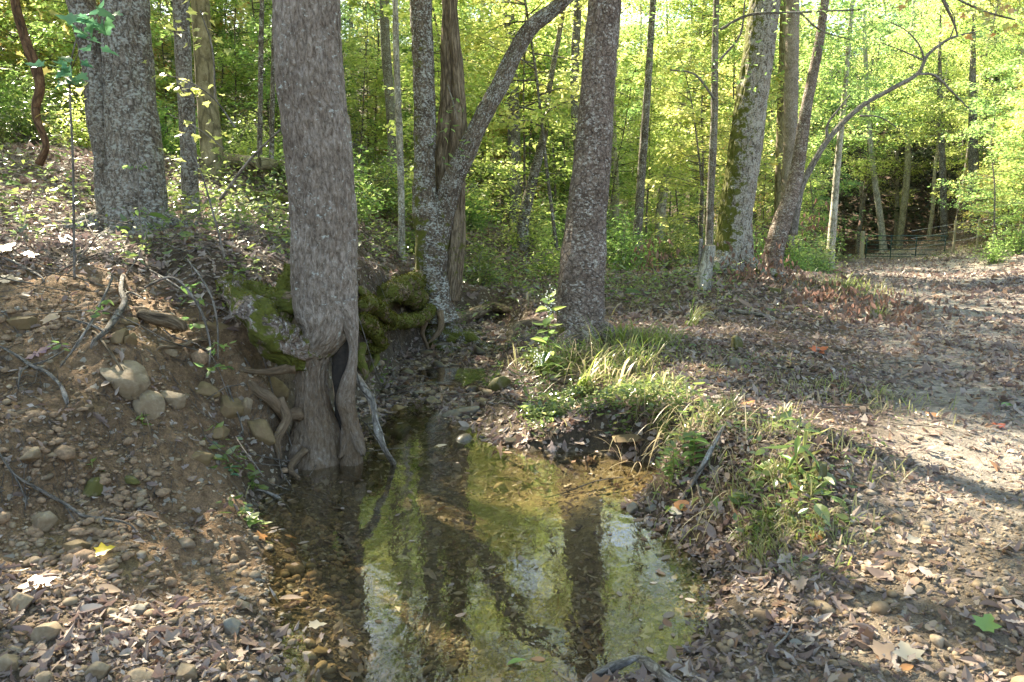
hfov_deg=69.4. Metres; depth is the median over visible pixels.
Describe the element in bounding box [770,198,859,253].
shrub
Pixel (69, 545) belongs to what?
rock
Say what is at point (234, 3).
understory tree
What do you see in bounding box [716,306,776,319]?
fallen branch
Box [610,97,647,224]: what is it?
understory tree
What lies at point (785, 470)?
grass tuft
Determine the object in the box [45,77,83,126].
shrub
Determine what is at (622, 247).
shrub
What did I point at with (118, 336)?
rock
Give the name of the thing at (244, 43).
understory tree
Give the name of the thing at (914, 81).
evergreen tree
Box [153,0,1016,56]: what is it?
sky
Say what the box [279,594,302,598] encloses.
fallen leaf
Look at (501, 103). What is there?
understory tree
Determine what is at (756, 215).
woodland tree
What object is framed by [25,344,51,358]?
fallen leaf
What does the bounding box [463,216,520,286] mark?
shrub
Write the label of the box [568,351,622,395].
grass tuft
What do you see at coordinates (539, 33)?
understory tree
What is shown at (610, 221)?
shrub
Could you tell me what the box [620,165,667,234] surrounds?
understory tree
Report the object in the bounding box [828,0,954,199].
evergreen tree
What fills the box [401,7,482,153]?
understory tree
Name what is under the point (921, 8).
woodland tree
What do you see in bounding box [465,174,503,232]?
shrub
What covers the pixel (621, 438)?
rock
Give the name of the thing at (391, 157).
shrub
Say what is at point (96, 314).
bramble shoot
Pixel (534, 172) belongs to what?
crooked tree
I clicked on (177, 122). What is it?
shrub
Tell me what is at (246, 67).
understory tree
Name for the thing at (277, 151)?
shrub
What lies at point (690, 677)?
rock
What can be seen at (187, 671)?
rock
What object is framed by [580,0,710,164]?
woodland tree
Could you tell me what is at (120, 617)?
fallen leaf
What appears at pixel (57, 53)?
understory tree
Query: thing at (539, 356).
tall weed
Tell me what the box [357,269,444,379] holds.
mossy roots
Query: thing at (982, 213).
understory tree
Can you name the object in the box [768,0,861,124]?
woodland tree
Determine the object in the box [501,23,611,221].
understory tree
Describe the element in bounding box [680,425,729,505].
dead stick
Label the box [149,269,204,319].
bramble shoot
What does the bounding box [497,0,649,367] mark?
sycamore tree
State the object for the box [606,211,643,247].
shrub
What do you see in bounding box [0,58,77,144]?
shrub
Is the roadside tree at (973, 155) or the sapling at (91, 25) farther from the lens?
the roadside tree at (973, 155)
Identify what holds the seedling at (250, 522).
on the ground at (206, 496)
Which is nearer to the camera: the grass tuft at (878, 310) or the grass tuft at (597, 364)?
the grass tuft at (597, 364)
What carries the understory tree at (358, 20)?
on the ground at (206, 496)
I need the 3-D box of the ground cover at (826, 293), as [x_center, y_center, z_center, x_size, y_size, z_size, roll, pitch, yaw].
[5.072,-0.806,11.461,3.013,0.964,4.581,0,8,0]
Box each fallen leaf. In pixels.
[0,243,15,251]
[0,274,20,282]
[15,575,55,592]
[18,251,37,257]
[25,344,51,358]
[40,310,59,323]
[92,584,120,592]
[94,542,114,556]
[109,612,130,622]
[253,530,267,538]
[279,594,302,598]
[309,619,327,628]
[339,636,354,646]
[507,658,525,664]
[668,506,681,514]
[674,500,692,510]
[810,345,827,353]
[810,532,822,539]
[857,514,871,523]
[868,639,895,660]
[893,640,924,662]
[899,663,913,670]
[906,533,920,543]
[925,620,942,631]
[971,613,1001,632]
[992,423,1005,428]
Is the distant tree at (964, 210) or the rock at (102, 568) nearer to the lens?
the rock at (102, 568)
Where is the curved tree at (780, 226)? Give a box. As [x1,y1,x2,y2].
[762,0,828,268]
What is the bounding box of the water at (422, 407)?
[385,389,443,412]
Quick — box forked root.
[67,274,144,348]
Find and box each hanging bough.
[646,0,914,99]
[882,0,1023,39]
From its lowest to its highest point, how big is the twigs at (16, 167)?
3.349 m
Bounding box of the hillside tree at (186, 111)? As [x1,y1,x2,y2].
[172,0,200,217]
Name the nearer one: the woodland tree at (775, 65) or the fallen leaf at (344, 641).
the fallen leaf at (344, 641)
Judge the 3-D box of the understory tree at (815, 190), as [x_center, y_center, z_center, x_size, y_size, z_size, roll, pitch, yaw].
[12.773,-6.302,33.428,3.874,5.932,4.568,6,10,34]
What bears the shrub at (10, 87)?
on the ground at (206, 496)
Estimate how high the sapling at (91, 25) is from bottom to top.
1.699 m
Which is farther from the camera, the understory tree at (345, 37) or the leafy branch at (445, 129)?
the understory tree at (345, 37)
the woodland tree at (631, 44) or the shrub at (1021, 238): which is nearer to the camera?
the shrub at (1021, 238)
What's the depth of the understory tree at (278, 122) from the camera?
25.05 m
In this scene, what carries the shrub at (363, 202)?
on the ground at (206, 496)
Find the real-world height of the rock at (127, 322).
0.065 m
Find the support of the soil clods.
on the ground at (206, 496)
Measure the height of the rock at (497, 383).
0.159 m
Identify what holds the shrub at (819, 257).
on the ground at (206, 496)
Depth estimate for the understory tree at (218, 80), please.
30.22 m
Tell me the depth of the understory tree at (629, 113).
30.94 m
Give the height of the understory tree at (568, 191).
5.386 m
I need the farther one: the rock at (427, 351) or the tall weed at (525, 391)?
the rock at (427, 351)
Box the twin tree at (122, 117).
[24,0,218,237]
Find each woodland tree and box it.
[212,1,362,97]
[340,0,411,67]
[340,1,378,74]
[341,0,408,159]
[341,1,407,156]
[343,2,409,120]
[364,0,461,141]
[371,1,484,106]
[464,0,526,209]
[528,5,626,219]
[545,0,664,50]
[548,19,585,207]
[563,2,688,175]
[569,37,638,141]
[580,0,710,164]
[582,13,653,147]
[616,29,674,230]
[616,50,653,222]
[617,0,708,135]
[618,0,678,84]
[630,0,747,238]
[647,0,734,245]
[654,15,769,242]
[657,56,709,214]
[673,132,758,242]
[688,2,876,225]
[698,61,806,200]
[711,0,834,246]
[731,35,857,190]
[755,113,768,223]
[756,82,808,242]
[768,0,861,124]
[798,1,865,247]
[808,5,951,254]
[814,12,932,228]
[832,0,905,194]
[837,0,915,143]
[840,48,967,247]
[863,0,949,201]
[880,0,999,237]
[894,19,992,210]
[903,0,936,26]
[910,0,1023,223]
[920,0,1023,224]
[937,5,1023,168]
[952,0,1023,131]
[998,0,1023,36]
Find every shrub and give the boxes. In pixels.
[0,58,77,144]
[0,60,57,118]
[0,63,63,136]
[0,70,25,112]
[0,72,28,114]
[0,82,17,118]
[0,102,23,142]
[29,76,90,147]
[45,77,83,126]
[47,78,82,124]
[58,74,87,136]
[156,91,195,153]
[162,97,198,154]
[165,115,227,157]
[196,95,279,158]
[223,115,256,153]
[224,110,268,155]
[237,111,284,158]
[249,116,353,181]
[263,124,283,159]
[352,136,397,224]
[353,150,397,207]
[354,167,387,214]
[358,148,411,222]
[359,141,412,214]
[385,203,415,253]
[405,164,413,210]
[405,178,494,222]
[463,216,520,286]
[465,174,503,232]
[465,183,507,234]
[493,192,558,245]
[495,201,559,253]
[515,223,560,277]
[531,198,564,240]
[531,211,564,249]
[606,198,667,270]
[606,202,645,260]
[606,206,616,249]
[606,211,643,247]
[607,214,660,270]
[608,223,657,268]
[618,213,657,254]
[642,210,697,268]
[651,215,694,248]
[653,218,682,260]
[673,224,698,256]
[683,218,713,255]
[693,224,716,263]
[753,213,786,264]
[753,233,787,263]
[762,225,806,250]
[770,198,859,253]
[783,242,828,273]
[784,212,835,271]
[795,229,817,255]
[795,231,859,271]
[802,235,834,270]
[802,237,841,273]
[965,227,1022,264]
[993,223,1023,254]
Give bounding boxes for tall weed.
[507,367,538,401]
[530,288,565,389]
[530,343,545,391]
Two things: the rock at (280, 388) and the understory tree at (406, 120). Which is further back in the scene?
the understory tree at (406, 120)
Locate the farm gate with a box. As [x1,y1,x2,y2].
[865,235,948,258]
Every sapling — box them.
[2,0,69,166]
[25,0,123,279]
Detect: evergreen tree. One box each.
[759,44,920,240]
[759,106,857,230]
[776,0,925,236]
[798,98,939,255]
[801,102,873,230]
[802,51,869,174]
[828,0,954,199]
[831,49,938,224]
[847,13,934,164]
[852,0,958,198]
[853,9,1004,233]
[859,95,938,189]
[876,0,1007,226]
[899,27,1007,205]
[903,63,1023,177]
[944,0,1023,118]
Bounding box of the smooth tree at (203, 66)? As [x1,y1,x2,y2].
[191,0,225,178]
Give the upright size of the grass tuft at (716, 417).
0.570 m
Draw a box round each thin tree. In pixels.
[256,0,263,183]
[269,26,274,181]
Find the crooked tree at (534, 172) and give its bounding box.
[517,0,671,250]
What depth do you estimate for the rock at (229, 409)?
4.83 m
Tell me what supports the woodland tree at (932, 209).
on the ground at (206, 496)
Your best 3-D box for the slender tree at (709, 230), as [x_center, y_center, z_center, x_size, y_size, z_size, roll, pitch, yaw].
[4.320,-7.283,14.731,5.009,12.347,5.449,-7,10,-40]
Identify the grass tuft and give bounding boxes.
[507,344,565,369]
[513,335,606,381]
[539,343,662,397]
[556,314,606,368]
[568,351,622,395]
[588,330,681,374]
[594,316,674,347]
[594,339,641,379]
[594,363,706,407]
[612,357,660,395]
[620,381,724,482]
[627,307,715,346]
[643,387,748,460]
[685,296,726,326]
[699,386,747,416]
[724,494,805,550]
[736,452,816,487]
[758,503,837,557]
[815,273,875,294]
[853,379,913,402]
[870,302,889,319]
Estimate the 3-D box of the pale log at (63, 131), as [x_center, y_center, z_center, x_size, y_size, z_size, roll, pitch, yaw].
[-12.214,-6.162,22.044,1.012,1.369,11.681,-3,8,-18]
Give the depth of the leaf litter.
4.67 m
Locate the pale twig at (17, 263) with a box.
[0,255,45,282]
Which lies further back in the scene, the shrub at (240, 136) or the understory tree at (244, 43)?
the understory tree at (244, 43)
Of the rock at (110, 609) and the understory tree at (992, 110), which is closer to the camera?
the rock at (110, 609)
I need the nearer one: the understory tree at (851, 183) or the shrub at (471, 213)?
the shrub at (471, 213)
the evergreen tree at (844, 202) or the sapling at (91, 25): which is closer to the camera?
the sapling at (91, 25)
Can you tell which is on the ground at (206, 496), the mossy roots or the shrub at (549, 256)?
the shrub at (549, 256)
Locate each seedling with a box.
[86,457,104,470]
[135,413,151,424]
[224,465,238,475]
[244,512,259,527]
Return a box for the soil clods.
[0,256,418,620]
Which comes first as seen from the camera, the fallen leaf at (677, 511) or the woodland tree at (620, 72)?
the fallen leaf at (677, 511)
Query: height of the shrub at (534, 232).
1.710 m
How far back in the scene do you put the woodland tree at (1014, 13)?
62.72 m
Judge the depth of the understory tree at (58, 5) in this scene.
19.38 m
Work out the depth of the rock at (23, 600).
2.81 m
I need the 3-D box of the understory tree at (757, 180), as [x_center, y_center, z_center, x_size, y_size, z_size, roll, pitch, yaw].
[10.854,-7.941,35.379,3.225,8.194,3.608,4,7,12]
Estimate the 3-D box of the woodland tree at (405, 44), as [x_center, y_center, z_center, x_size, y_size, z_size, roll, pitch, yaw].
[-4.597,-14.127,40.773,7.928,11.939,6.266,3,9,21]
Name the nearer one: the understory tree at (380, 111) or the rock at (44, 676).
the rock at (44, 676)
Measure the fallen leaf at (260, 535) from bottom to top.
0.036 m
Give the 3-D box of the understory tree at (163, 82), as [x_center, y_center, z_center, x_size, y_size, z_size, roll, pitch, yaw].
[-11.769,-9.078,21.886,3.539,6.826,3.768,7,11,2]
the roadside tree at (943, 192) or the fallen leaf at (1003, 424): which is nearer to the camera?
the fallen leaf at (1003, 424)
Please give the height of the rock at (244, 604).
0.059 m
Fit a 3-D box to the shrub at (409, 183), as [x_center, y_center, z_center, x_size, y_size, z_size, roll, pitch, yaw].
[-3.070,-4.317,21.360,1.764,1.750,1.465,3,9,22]
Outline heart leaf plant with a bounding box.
[751,461,771,470]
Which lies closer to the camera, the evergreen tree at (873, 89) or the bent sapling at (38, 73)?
the bent sapling at (38, 73)
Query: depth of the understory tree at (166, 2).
27.13 m
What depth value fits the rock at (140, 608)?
2.92 m
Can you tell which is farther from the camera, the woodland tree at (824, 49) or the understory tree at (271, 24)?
the woodland tree at (824, 49)
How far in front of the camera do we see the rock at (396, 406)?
6.85 m
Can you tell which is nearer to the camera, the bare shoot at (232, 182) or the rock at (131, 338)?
the rock at (131, 338)
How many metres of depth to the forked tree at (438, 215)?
10.27 m
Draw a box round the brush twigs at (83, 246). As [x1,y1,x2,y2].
[0,171,288,295]
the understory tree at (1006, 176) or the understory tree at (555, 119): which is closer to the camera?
the understory tree at (555, 119)
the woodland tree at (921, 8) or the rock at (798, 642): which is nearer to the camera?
the rock at (798, 642)
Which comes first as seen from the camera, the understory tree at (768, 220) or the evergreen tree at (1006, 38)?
the understory tree at (768, 220)
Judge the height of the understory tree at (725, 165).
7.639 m
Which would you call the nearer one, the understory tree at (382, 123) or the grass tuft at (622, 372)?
the grass tuft at (622, 372)
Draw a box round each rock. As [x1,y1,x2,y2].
[0,654,20,671]
[6,316,37,329]
[9,592,33,611]
[19,447,40,460]
[30,621,63,642]
[31,511,58,531]
[34,671,54,681]
[63,539,90,552]
[77,500,89,505]
[82,477,103,496]
[84,661,111,679]
[94,565,114,571]
[99,360,150,399]
[101,605,119,618]
[109,328,128,344]
[120,317,138,325]
[124,332,136,344]
[124,475,140,484]
[127,667,154,681]
[129,603,145,615]
[132,390,165,419]
[134,497,143,502]
[134,637,144,647]
[158,343,177,356]
[160,390,185,408]
[174,642,194,648]
[175,663,197,681]
[191,450,214,465]
[195,381,219,397]
[197,322,229,330]
[209,662,226,671]
[211,426,229,439]
[220,395,243,418]
[223,617,240,634]
[235,598,252,609]
[241,397,252,415]
[247,418,275,445]
[267,376,288,401]
[284,613,291,619]
[313,646,331,655]
[379,395,402,400]
[380,388,388,393]
[388,302,395,309]
[390,404,404,412]
[401,369,412,374]
[414,349,432,354]
[424,396,441,403]
[436,341,449,344]
[441,658,460,666]
[442,406,479,417]
[488,376,510,390]
[505,437,515,445]
[612,434,644,442]
[626,502,637,515]
[645,504,655,511]
[685,672,697,678]
[729,357,738,365]
[731,335,742,349]
[735,658,744,663]
[768,287,780,292]
[789,639,802,646]
[811,461,827,482]
[828,659,839,667]
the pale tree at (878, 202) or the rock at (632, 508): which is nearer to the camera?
the rock at (632, 508)
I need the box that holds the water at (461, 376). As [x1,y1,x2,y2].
[419,367,486,385]
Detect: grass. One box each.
[8,184,1015,585]
[531,318,620,387]
[594,368,683,470]
[638,396,759,479]
[668,451,776,561]
[708,393,826,499]
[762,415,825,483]
[785,411,828,464]
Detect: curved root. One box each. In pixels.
[0,346,69,405]
[507,320,547,347]
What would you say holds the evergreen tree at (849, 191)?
on the ground at (206, 496)
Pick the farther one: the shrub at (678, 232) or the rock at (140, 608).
the shrub at (678, 232)
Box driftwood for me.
[583,646,680,681]
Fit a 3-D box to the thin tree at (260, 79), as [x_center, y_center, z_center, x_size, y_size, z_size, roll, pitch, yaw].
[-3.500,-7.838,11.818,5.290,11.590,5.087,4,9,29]
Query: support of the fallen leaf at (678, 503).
on the ground at (206, 496)
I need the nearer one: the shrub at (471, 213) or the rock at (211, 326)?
the rock at (211, 326)
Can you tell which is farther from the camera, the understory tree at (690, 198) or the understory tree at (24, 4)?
the understory tree at (690, 198)
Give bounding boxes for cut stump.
[695,239,715,289]
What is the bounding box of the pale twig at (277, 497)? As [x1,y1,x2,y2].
[255,488,299,518]
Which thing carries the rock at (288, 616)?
on the ground at (206, 496)
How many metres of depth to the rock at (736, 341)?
7.43 m
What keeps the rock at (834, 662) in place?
on the ground at (206, 496)
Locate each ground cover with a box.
[0,127,1017,575]
[724,255,959,330]
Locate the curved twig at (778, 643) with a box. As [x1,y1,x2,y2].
[765,605,799,673]
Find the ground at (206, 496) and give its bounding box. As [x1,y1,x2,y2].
[0,14,1023,681]
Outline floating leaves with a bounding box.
[268,413,695,660]
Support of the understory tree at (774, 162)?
on the ground at (206, 496)
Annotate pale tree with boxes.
[764,0,940,268]
[807,0,937,252]
[849,0,978,247]
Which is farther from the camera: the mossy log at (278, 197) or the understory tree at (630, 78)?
the understory tree at (630, 78)
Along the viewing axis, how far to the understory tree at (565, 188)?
27.76 m
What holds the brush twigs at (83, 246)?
on the ground at (206, 496)
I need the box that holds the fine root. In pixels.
[0,454,135,531]
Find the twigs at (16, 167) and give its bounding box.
[0,145,1023,681]
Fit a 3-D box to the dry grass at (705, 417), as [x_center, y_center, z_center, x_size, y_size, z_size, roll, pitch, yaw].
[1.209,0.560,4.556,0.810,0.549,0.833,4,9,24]
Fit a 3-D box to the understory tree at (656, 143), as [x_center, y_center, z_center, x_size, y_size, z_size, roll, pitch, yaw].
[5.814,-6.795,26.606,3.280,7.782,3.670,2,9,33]
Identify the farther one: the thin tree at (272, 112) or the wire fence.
the wire fence
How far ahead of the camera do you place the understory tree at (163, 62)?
23.03 m
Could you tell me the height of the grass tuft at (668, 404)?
0.737 m
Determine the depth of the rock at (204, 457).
4.27 m
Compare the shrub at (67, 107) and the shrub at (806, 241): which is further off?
the shrub at (806, 241)
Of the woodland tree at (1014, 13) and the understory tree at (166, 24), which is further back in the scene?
the woodland tree at (1014, 13)
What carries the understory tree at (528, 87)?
on the ground at (206, 496)
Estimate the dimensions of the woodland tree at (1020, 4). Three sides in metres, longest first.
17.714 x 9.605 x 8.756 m
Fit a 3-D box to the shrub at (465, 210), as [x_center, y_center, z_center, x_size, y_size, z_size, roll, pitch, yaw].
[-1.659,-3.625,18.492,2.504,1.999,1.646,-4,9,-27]
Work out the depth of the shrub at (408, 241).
14.50 m
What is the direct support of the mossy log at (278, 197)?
on the ground at (206, 496)
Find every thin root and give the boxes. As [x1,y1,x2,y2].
[91,331,151,437]
[156,338,212,349]
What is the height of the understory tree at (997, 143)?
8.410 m
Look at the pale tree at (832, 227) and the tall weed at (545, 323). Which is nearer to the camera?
the tall weed at (545, 323)
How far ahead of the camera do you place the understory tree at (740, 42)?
29.31 m
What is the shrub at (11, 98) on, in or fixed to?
on the ground at (206, 496)
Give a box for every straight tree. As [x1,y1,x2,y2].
[683,0,911,213]
[781,0,799,266]
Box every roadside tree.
[874,0,996,239]
[900,0,1011,232]
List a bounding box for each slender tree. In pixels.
[392,0,404,260]
[633,0,655,266]
[705,0,719,244]
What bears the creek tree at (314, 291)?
on the ground at (206, 496)
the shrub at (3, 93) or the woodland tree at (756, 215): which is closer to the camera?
the shrub at (3, 93)
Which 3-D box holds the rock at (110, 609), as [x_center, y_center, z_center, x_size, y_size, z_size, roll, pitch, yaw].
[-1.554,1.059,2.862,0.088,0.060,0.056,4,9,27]
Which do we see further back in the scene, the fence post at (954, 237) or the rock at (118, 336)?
the fence post at (954, 237)
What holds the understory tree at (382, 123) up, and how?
on the ground at (206, 496)
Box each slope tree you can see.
[367,0,409,201]
[570,0,647,149]
[584,1,621,229]
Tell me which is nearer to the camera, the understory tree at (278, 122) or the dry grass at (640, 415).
the dry grass at (640, 415)
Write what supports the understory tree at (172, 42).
on the ground at (206, 496)
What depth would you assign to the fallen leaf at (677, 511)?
4.13 m
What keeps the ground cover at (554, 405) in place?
on the ground at (206, 496)
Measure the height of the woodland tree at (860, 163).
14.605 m
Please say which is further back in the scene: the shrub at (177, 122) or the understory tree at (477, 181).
the understory tree at (477, 181)
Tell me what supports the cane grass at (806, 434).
on the ground at (206, 496)
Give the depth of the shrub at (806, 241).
27.58 m
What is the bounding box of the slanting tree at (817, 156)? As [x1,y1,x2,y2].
[789,0,1022,234]
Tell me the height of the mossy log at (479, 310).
0.333 m
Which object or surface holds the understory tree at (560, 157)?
on the ground at (206, 496)
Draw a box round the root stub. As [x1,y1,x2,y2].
[136,308,186,331]
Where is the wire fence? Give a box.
[911,213,1019,248]
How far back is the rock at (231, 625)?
2.90 m
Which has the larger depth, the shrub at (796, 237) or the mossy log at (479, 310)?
the shrub at (796, 237)
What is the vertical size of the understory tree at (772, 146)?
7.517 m
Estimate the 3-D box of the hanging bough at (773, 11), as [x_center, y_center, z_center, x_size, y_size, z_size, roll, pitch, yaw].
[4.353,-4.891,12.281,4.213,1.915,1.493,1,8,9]
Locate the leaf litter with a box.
[0,47,1023,681]
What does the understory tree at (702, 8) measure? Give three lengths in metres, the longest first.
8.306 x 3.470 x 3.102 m
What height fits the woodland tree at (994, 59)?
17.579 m
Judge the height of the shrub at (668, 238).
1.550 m
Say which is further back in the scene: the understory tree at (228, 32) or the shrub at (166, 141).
the understory tree at (228, 32)
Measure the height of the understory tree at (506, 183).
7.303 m
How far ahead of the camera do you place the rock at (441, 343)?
10.15 m
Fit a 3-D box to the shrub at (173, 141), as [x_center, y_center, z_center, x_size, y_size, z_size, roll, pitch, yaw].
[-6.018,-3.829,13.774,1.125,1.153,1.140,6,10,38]
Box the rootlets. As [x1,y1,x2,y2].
[0,279,419,521]
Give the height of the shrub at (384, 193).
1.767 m
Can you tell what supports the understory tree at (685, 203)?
on the ground at (206, 496)
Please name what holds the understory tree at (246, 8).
on the ground at (206, 496)
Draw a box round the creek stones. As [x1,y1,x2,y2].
[356,321,654,463]
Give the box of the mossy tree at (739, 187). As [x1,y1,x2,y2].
[659,0,791,277]
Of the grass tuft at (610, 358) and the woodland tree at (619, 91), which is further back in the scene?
the woodland tree at (619, 91)
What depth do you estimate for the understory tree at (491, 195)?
30.29 m
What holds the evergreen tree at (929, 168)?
on the ground at (206, 496)
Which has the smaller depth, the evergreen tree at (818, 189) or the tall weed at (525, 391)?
the tall weed at (525, 391)
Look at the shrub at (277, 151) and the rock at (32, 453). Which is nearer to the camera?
the rock at (32, 453)
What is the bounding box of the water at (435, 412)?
[363,407,466,435]
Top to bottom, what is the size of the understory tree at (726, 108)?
7.355 m
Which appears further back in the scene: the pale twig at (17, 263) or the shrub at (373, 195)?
the shrub at (373, 195)
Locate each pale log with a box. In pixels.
[32,125,84,136]
[199,153,284,171]
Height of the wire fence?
1.652 m
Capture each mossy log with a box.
[247,191,288,203]
[369,210,414,228]
[452,301,512,323]
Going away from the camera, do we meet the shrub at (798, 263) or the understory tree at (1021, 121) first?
the shrub at (798, 263)
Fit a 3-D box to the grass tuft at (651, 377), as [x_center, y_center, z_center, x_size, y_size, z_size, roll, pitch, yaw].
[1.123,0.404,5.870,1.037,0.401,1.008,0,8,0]
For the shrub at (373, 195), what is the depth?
14.80 m
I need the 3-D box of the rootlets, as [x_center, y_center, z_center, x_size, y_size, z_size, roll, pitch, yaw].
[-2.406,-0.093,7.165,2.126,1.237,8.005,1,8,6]
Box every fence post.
[952,221,956,251]
[975,219,980,248]
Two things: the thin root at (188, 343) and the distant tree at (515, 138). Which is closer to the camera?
the thin root at (188, 343)
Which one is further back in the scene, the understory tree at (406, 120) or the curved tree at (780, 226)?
the understory tree at (406, 120)
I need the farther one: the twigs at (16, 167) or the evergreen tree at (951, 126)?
the evergreen tree at (951, 126)
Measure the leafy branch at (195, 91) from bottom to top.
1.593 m
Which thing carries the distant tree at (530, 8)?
on the ground at (206, 496)
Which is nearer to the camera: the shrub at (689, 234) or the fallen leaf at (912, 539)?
the fallen leaf at (912, 539)
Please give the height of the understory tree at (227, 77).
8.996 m
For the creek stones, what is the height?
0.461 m
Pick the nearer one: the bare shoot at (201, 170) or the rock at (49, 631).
the rock at (49, 631)
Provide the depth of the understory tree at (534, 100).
28.48 m
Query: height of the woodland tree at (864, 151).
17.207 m
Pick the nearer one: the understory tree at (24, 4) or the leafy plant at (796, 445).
the leafy plant at (796, 445)
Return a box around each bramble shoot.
[48,276,113,367]
[144,276,220,376]
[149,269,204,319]
[187,259,235,369]
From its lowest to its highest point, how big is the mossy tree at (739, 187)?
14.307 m
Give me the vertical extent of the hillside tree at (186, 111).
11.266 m
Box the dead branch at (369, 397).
[356,372,401,479]
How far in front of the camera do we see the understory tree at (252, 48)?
30.40 m
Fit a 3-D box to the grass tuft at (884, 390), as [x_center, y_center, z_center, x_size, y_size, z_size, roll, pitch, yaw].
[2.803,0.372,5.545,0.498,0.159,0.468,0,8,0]
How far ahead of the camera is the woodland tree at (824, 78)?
53.51 m
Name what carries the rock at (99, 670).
on the ground at (206, 496)
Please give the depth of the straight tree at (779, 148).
22.10 m
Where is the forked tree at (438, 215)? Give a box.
[381,0,573,356]
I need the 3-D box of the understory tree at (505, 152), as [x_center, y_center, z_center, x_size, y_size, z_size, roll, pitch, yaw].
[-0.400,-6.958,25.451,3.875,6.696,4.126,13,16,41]
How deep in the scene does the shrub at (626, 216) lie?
18.98 m
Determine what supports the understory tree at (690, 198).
on the ground at (206, 496)
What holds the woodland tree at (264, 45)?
on the ground at (206, 496)
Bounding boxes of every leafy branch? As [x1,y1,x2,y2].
[62,0,235,163]
[429,84,469,189]
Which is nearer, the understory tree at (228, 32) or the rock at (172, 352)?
the rock at (172, 352)
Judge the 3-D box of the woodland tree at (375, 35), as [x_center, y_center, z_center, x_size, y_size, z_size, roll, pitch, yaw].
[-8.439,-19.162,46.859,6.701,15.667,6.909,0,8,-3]
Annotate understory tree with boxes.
[0,0,32,86]
[0,0,41,96]
[0,0,76,96]
[0,0,79,111]
[0,0,81,122]
[0,0,174,120]
[0,0,176,122]
[0,4,51,65]
[0,5,48,82]
[7,7,78,97]
[13,7,156,103]
[27,0,177,116]
[30,0,193,113]
[45,3,172,120]
[96,0,174,95]
[150,0,179,144]
[150,5,176,124]
[151,0,197,136]
[152,0,237,96]
[152,38,225,142]
[153,0,247,123]
[154,0,257,145]
[157,1,175,123]
[161,6,269,110]
[164,0,253,103]
[164,0,279,136]
[170,32,243,134]
[172,0,277,132]
[172,32,254,135]
[174,0,280,145]
[197,4,281,147]
[215,2,276,150]
[225,0,266,120]
[227,0,347,159]
[228,2,343,136]
[233,10,368,136]
[237,15,357,148]
[247,0,356,101]
[340,0,412,187]
[341,0,404,175]
[341,0,413,181]
[341,5,383,182]
[341,34,383,181]
[351,68,413,196]
[353,51,413,186]
[354,0,501,166]
[356,0,528,220]
[356,63,413,187]
[361,32,439,184]
[365,3,464,163]
[378,34,440,183]
[381,25,439,189]
[382,0,514,178]
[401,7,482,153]
[404,11,502,192]
[440,21,505,190]
[459,0,627,262]
[463,11,518,213]
[465,0,581,235]
[465,11,567,222]
[465,33,558,223]
[465,106,505,205]
[466,121,508,216]
[467,145,507,221]
[469,4,529,220]
[472,0,585,207]
[485,0,625,210]
[486,34,571,221]
[487,1,565,168]
[487,108,545,220]
[491,0,572,222]
[497,0,579,226]
[500,3,631,233]
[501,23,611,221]
[532,132,629,228]
[537,68,620,212]
[539,123,569,224]
[543,47,628,222]
[561,167,643,228]
[571,28,666,229]
[609,31,688,239]
[609,63,671,235]
[609,106,647,227]
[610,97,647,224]
[611,63,668,196]
[619,122,706,237]
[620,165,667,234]
[628,34,718,231]
[629,89,704,238]
[636,31,770,256]
[636,165,677,237]
[647,0,762,224]
[647,4,769,237]
[653,166,714,248]
[662,0,804,180]
[673,0,746,251]
[679,120,726,233]
[684,68,773,233]
[705,2,775,192]
[714,94,770,215]
[752,130,826,251]
[753,80,805,251]
[753,130,823,236]
[754,74,843,243]
[754,147,840,243]
[762,83,881,245]
[795,134,846,253]
[927,59,1023,253]
[928,98,994,228]
[944,55,1023,239]
[954,131,1023,240]
[955,145,1023,240]
[960,65,1023,235]
[961,114,1023,233]
[965,75,1022,182]
[972,150,1023,249]
[979,102,1022,204]
[980,105,1021,226]
[987,73,1023,248]
[993,90,1023,227]
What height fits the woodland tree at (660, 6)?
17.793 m
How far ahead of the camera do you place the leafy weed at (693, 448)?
4.29 m
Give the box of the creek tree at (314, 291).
[215,0,365,481]
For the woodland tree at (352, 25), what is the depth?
40.39 m
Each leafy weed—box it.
[661,447,682,479]
[681,431,709,466]
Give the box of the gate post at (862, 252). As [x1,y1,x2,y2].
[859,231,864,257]
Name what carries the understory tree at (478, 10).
on the ground at (206, 496)
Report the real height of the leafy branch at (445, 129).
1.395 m
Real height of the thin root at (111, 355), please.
0.556 m
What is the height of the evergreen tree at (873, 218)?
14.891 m
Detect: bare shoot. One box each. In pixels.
[122,150,148,246]
[182,135,256,259]
[219,129,279,200]
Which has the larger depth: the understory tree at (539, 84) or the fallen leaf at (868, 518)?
the understory tree at (539, 84)
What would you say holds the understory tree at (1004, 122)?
on the ground at (206, 496)
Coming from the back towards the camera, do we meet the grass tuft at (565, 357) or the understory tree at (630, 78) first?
the understory tree at (630, 78)
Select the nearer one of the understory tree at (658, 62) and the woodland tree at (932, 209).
the understory tree at (658, 62)
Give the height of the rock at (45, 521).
0.107 m
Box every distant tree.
[400,0,623,229]
[402,0,570,215]
[923,0,1020,221]
[931,0,1023,208]
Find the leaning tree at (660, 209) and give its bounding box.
[621,0,819,254]
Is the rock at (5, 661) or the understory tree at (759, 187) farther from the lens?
the understory tree at (759, 187)
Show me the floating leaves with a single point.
(667, 623)
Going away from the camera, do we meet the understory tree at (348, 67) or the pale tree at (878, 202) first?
the understory tree at (348, 67)
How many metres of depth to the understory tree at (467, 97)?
31.78 m

